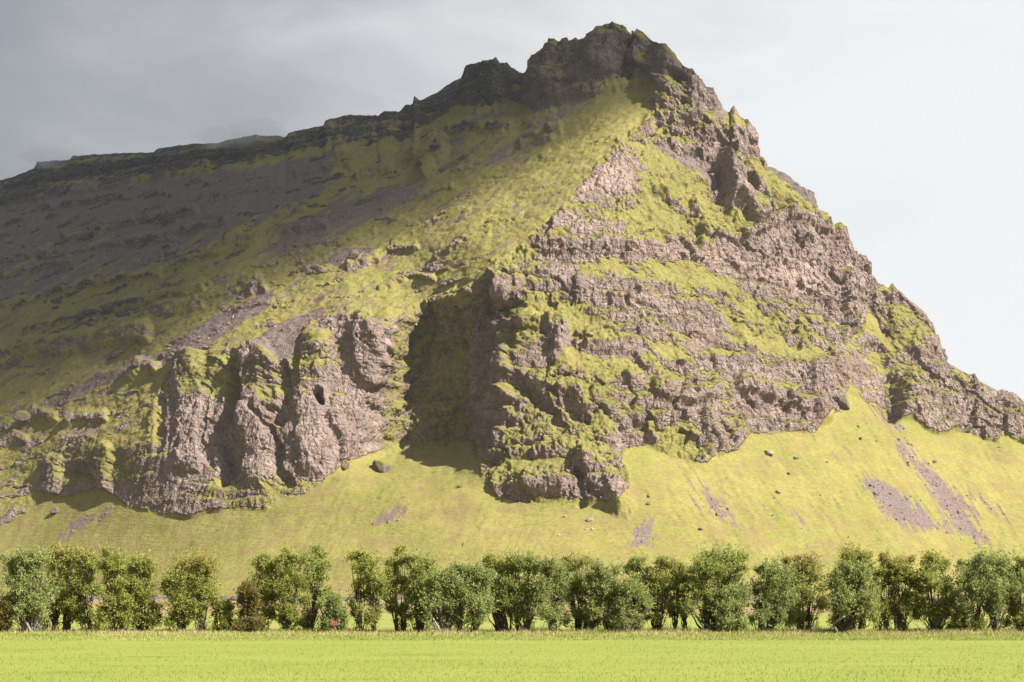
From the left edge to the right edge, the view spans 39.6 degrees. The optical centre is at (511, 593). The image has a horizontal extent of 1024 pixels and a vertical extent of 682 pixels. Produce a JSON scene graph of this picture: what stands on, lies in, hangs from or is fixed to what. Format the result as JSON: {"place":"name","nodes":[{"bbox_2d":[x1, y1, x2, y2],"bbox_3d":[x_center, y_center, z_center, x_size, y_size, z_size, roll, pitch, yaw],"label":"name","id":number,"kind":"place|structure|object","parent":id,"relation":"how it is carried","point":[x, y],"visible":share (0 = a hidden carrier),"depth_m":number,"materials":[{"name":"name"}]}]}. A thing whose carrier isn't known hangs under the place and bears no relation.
{"place":"outdoors","nodes":[
{"label":"outdoors","id":0,"kind":"place"},
{"bbox_2d":[0,21,1023,597],"bbox_3d":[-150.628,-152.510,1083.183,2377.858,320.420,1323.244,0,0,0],"label":"mountain","id":1,"kind":"structure","parent":0,"point":[648,159],"depth_m":578.00,"materials":[{"name":"green plant"}]},
{"bbox_2d":[13,410,30,421],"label":"boulder","id":2,"kind":"object","parent":1,"relation":"on","point":[22,415],"visible":1,"depth_m":674.04,"materials":[{"name":"grey stone"}]},
{"bbox_2d":[50,506,59,514],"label":"boulder","id":3,"kind":"object","parent":1,"relation":"on","point":[54,510],"visible":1,"depth_m":603.17,"materials":[{"name":"grey stone"}]},
{"bbox_2d":[64,411,73,421],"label":"boulder","id":4,"kind":"object","parent":1,"relation":"on","point":[68,416],"visible":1,"depth_m":640.40,"materials":[{"name":"grey stone"}]},
{"bbox_2d":[82,412,87,418],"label":"boulder","id":5,"kind":"object","parent":1,"relation":"on","point":[84,415],"visible":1,"depth_m":632.08,"materials":[{"name":"grey stone"}]},
{"bbox_2d":[99,410,105,415],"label":"boulder","id":6,"kind":"object","parent":1,"relation":"on","point":[101,412],"visible":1,"depth_m":622.75,"materials":[{"name":"grey stone"}]},
{"bbox_2d":[131,355,143,367],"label":"boulder","id":7,"kind":"object","parent":1,"relation":"on","point":[136,361],"visible":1,"depth_m":630.18,"materials":[{"name":"grey stone"}]},
{"bbox_2d":[253,271,258,278],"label":"boulder","id":8,"kind":"object","parent":1,"relation":"on","point":[256,275],"visible":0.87,"depth_m":636.00,"materials":[{"name":"grey stone"}]},
{"bbox_2d":[341,460,349,468],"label":"boulder","id":9,"kind":"object","parent":1,"relation":"on","point":[345,464],"visible":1,"depth_m":532.55,"materials":[{"name":"grey stone"}]},
{"bbox_2d":[347,249,358,259],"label":"boulder","id":10,"kind":"object","parent":1,"relation":"on","point":[353,254],"visible":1,"depth_m":614.57,"materials":[{"name":"grey stone"}]},
{"bbox_2d":[372,460,390,472],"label":"boulder","id":11,"kind":"object","parent":1,"relation":"on","point":[380,466],"visible":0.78,"depth_m":536.60,"materials":[{"name":"grey stone"}]},
{"bbox_2d":[0,24,1012,581],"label":"loose stones","id":12,"kind":"object","parent":1,"relation":"on","point":[384,374],"visible":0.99,"depth_m":570.92,"materials":[{"name":"grey stone"}]},
{"bbox_2d":[544,121,555,131],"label":"boulder","id":13,"kind":"object","parent":1,"relation":"on","point":[549,126],"visible":1,"depth_m":647.51,"materials":[{"name":"grey stone"}]},
{"bbox_2d":[764,450,773,454],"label":"boulder","id":14,"kind":"object","parent":1,"relation":"on","point":[768,452],"visible":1,"depth_m":535.57,"materials":[{"name":"grey stone"}]},
{"bbox_2d":[836,396,849,409],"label":"boulder","id":15,"kind":"object","parent":1,"relation":"on","point":[842,402],"visible":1,"depth_m":575.08,"materials":[{"name":"grey stone"}]},
{"bbox_2d":[0,638,1023,681],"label":"lawn","id":16,"kind":"structure","parent":0,"point":[338,650],"depth_m":36.01,"materials":[{"name":"green plant"}]},
{"bbox_2d":[13,635,1010,681],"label":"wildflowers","id":17,"kind":"object","parent":16,"relation":"on","point":[539,653],"visible":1,"depth_m":29.81,"materials":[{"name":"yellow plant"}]},
{"bbox_2d":[0,624,1023,640],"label":"tall grass","id":18,"kind":"structure","parent":0,"point":[585,634],"depth_m":56.99,"materials":[{"name":"green plant"}]},
{"bbox_2d":[0,0,1023,400],"label":"sky","id":19,"kind":"structure","parent":0,"point":[903,120],"materials":[{"name":"white"}]},
{"bbox_2d":[2,603,1022,640],"bbox_3d":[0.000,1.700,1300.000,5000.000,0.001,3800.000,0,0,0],"label":"ground","id":20,"kind":"structure","parent":0,"point":[163,611],"depth_m":127.37,"materials":[{"name":"green plant"}]},
{"bbox_2d":[0,592,20,631],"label":"tree","id":21,"kind":"object","parent":20,"relation":"on","point":[6,623],"visible":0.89,"depth_m":59.21,"materials":[{"name":"green plant"}]},
{"bbox_2d":[0,544,61,632],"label":"willow tree","id":22,"kind":"object","parent":20,"relation":"on","point":[25,571],"visible":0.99,"depth_m":59.28,"materials":[{"name":"green plant"}]},
{"bbox_2d":[33,542,75,631],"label":"willow tree","id":23,"kind":"object","parent":20,"relation":"on","point":[55,608],"visible":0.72,"depth_m":61.30,"materials":[{"name":"green plant"}]},
{"bbox_2d":[51,545,98,631],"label":"willow tree","id":24,"kind":"object","parent":20,"relation":"on","point":[76,609],"visible":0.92,"depth_m":61.34,"materials":[{"name":"green plant"}]},
{"bbox_2d":[80,542,139,632],"bbox_3d":[-17.031,-0.203,60.408,2.474,3.982,2.354,0,0,0],"label":"willow tree","id":25,"kind":"object","parent":20,"relation":"on","point":[102,615],"visible":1,"depth_m":60.27,"materials":[{"name":"green plant"}]},
{"bbox_2d":[108,549,168,631],"bbox_3d":[-15.922,-0.077,60.971,2.275,3.721,1.939,0,0,24],"label":"willow tree","id":26,"kind":"object","parent":20,"relation":"on","point":[142,582],"visible":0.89,"depth_m":60.80,"materials":[{"name":"green plant"}]},
{"bbox_2d":[149,543,228,631],"bbox_3d":[-13.793,-0.196,61.133,3.447,3.946,2.703,0,0,0],"label":"willow tree","id":27,"kind":"object","parent":20,"relation":"on","point":[198,569],"visible":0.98,"depth_m":60.72,"materials":[{"name":"green plant"}]},
{"bbox_2d":[207,593,238,631],"bbox_3d":[-12.431,0.805,60.971,1.429,1.974,1.295,0,0,0],"label":"shrub","id":28,"kind":"object","parent":20,"relation":"on","point":[221,615],"visible":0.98,"depth_m":60.82,"materials":[{"name":"green plant"}]},
{"bbox_2d":[227,578,270,632],"bbox_3d":[-11.147,0.551,60.502,1.772,2.469,1.641,0,0,0],"label":"shrub","id":29,"kind":"object","parent":20,"relation":"on","point":[252,620],"visible":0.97,"depth_m":60.31,"materials":[{"name":"green plant"}]},
{"bbox_2d":[245,550,283,629],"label":"willow tree","id":30,"kind":"object","parent":20,"relation":"on","point":[266,589],"visible":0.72,"depth_m":61.25,"materials":[{"name":"green plant"}]},
{"bbox_2d":[268,543,316,630],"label":"willow tree","id":31,"kind":"object","parent":20,"relation":"on","point":[286,611],"visible":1,"depth_m":60.82,"materials":[{"name":"green plant"}]},
{"bbox_2d":[298,540,334,631],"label":"willow tree","id":32,"kind":"object","parent":20,"relation":"on","point":[318,573],"visible":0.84,"depth_m":61.34,"materials":[{"name":"green plant"}]},
{"bbox_2d":[312,588,350,631],"bbox_3d":[-7.648,0.777,60.460,1.725,2.054,1.380,0,0,0],"label":"shrub","id":33,"kind":"object","parent":20,"relation":"on","point":[336,611],"visible":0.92,"depth_m":60.33,"materials":[{"name":"green plant"}]},
{"bbox_2d":[342,547,393,632],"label":"willow tree","id":34,"kind":"object","parent":20,"relation":"on","point":[372,590],"visible":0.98,"depth_m":60.82,"materials":[{"name":"green plant"}]},
{"bbox_2d":[377,544,412,631],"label":"willow tree","id":35,"kind":"object","parent":20,"relation":"on","point":[394,564],"visible":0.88,"depth_m":61.35,"materials":[{"name":"green plant"}]},
{"bbox_2d":[395,549,439,632],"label":"willow tree","id":36,"kind":"object","parent":20,"relation":"on","point":[417,571],"visible":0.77,"depth_m":60.83,"materials":[{"name":"green plant"}]},
{"bbox_2d":[413,556,473,631],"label":"willow tree","id":37,"kind":"object","parent":20,"relation":"on","point":[445,586],"visible":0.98,"depth_m":59.67,"materials":[{"name":"green plant"}]},
{"bbox_2d":[439,557,500,631],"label":"willow tree","id":38,"kind":"object","parent":20,"relation":"on","point":[478,604],"visible":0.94,"depth_m":59.82,"materials":[{"name":"green plant"}]},
{"bbox_2d":[479,548,517,631],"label":"willow tree","id":39,"kind":"object","parent":20,"relation":"on","point":[488,561],"visible":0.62,"depth_m":61.27,"materials":[{"name":"green plant"}]},
{"bbox_2d":[491,546,546,631],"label":"willow tree","id":40,"kind":"object","parent":20,"relation":"on","point":[514,591],"visible":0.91,"depth_m":60.78,"materials":[{"name":"green plant"}]},
{"bbox_2d":[524,551,575,631],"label":"willow tree","id":41,"kind":"object","parent":20,"relation":"on","point":[551,612],"visible":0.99,"depth_m":60.35,"materials":[{"name":"green plant"}]},
{"bbox_2d":[560,547,601,630],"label":"willow tree","id":42,"kind":"object","parent":20,"relation":"on","point":[576,588],"visible":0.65,"depth_m":61.30,"materials":[{"name":"green plant"}]},
{"bbox_2d":[575,554,633,631],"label":"willow tree","id":43,"kind":"object","parent":20,"relation":"on","point":[598,594],"visible":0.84,"depth_m":60.14,"materials":[{"name":"green plant"}]},
{"bbox_2d":[599,570,660,632],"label":"willow tree","id":44,"kind":"object","parent":20,"relation":"on","point":[635,591],"visible":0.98,"depth_m":59.68,"materials":[{"name":"green plant"}]},
{"bbox_2d":[621,550,651,631],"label":"willow tree","id":45,"kind":"object","parent":20,"relation":"on","point":[635,564],"visible":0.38,"depth_m":61.62,"materials":[{"name":"green plant"}]},
{"bbox_2d":[638,553,680,631],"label":"willow tree","id":46,"kind":"object","parent":20,"relation":"on","point":[656,576],"visible":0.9,"depth_m":61.31,"materials":[{"name":"green plant"}]},
{"bbox_2d":[661,559,699,630],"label":"willow tree","id":47,"kind":"object","parent":20,"relation":"on","point":[682,576],"visible":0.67,"depth_m":61.67,"materials":[{"name":"green plant"}]},
{"bbox_2d":[673,539,754,632],"bbox_3d":[8.670,-0.274,60.817,3.716,4.171,3.040,0,0,0],"label":"willow tree","id":48,"kind":"object","parent":20,"relation":"on","point":[708,565],"visible":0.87,"depth_m":60.43,"materials":[{"name":"green plant"}]},
{"bbox_2d":[706,580,752,632],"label":"willow tree","id":49,"kind":"object","parent":20,"relation":"on","point":[729,619],"visible":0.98,"depth_m":59.64,"materials":[{"name":"green plant"}]},
{"bbox_2d":[738,550,804,631],"bbox_3d":[11.034,-0.025,60.298,2.898,3.623,2.487,0,0,0],"label":"willow tree","id":50,"kind":"object","parent":20,"relation":"on","point":[770,615],"visible":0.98,"depth_m":60.01,"materials":[{"name":"green plant"}]},
{"bbox_2d":[777,547,834,630],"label":"willow tree","id":51,"kind":"object","parent":20,"relation":"on","point":[809,566],"visible":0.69,"depth_m":61.18,"materials":[{"name":"green plant"}]},
{"bbox_2d":[821,551,882,633],"bbox_3d":[14.183,0.008,59.542,2.797,3.590,2.353,0,0,0],"label":"willow tree","id":52,"kind":"object","parent":20,"relation":"on","point":[857,583],"visible":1,"depth_m":59.27,"materials":[{"name":"green plant"}]},
{"bbox_2d":[830,536,882,630],"bbox_3d":[15.047,-0.357,61.934,2.656,4.288,2.421,0,0,13],"label":"willow tree","id":53,"kind":"object","parent":20,"relation":"on","point":[862,557],"visible":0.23,"depth_m":61.84,"materials":[{"name":"green plant"}]},
{"bbox_2d":[868,547,901,630],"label":"willow tree","id":54,"kind":"object","parent":20,"relation":"on","point":[884,609],"visible":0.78,"depth_m":61.42,"materials":[{"name":"green plant"}]},
{"bbox_2d":[885,552,923,631],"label":"willow tree","id":55,"kind":"object","parent":20,"relation":"on","point":[898,606],"visible":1,"depth_m":61.35,"materials":[{"name":"green plant"}]},
{"bbox_2d":[904,542,964,631],"bbox_3d":[18.243,-0.219,61.345,2.745,4.004,2.217,0,0,0],"label":"willow tree","id":56,"kind":"object","parent":20,"relation":"on","point":[935,610],"visible":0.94,"depth_m":60.98,"materials":[{"name":"green plant"}]},
{"bbox_2d":[944,610,989,631],"bbox_3d":[19.393,1.115,60.526,1.992,1.360,1.453,0,0,28],"label":"shrub","id":57,"kind":"object","parent":20,"relation":"on","point":[964,623],"visible":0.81,"depth_m":60.24,"materials":[{"name":"green plant"}]},
{"bbox_2d":[945,543,1023,631],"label":"willow tree","id":58,"kind":"object","parent":20,"relation":"on","point":[989,592],"visible":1,"depth_m":60.12,"materials":[{"name":"green plant"}]},
{"bbox_2d":[999,549,1023,631],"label":"willow tree","id":59,"kind":"object","parent":20,"relation":"on","point":[1015,610],"visible":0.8,"depth_m":60.48,"materials":[{"name":"green plant"}]},
{"bbox_2d":[10,613,1019,629],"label":"field","id":60,"kind":"structure","parent":0,"point":[387,622],"depth_m":80.45,"materials":[{"name":"green plant"}]},
{"bbox_2d":[19,596,1023,600],"bbox_3d":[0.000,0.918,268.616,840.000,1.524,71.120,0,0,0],"label":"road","id":61,"kind":"structure","parent":0,"point":[344,598],"depth_m":260.63,"materials":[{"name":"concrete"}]},
{"bbox_2d":[51,599,1021,602],"bbox_3d":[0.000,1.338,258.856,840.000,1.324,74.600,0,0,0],"label":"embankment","id":62,"kind":"structure","parent":0,"point":[235,601],"depth_m":255.20,"materials":[{"name":"green plant"}]},
{"bbox_2d":[157,596,967,597],"bbox_3d":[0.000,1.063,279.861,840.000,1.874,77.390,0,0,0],"label":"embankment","id":63,"kind":"structure","parent":0,"point":[236,596],"depth_m":270.18,"materials":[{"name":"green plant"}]},
{"bbox_2d":[768,167,818,208],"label":"hill","id":64,"kind":"structure","parent":0,"point":[808,195],"depth_m":792.90,"materials":[{"name":"stone"}]},
{"bbox_2d":[948,363,996,390],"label":"hill","id":65,"kind":"structure","parent":0,"point":[954,367],"depth_m":763.72,"materials":[{"name":"grey stone"}]}
]}

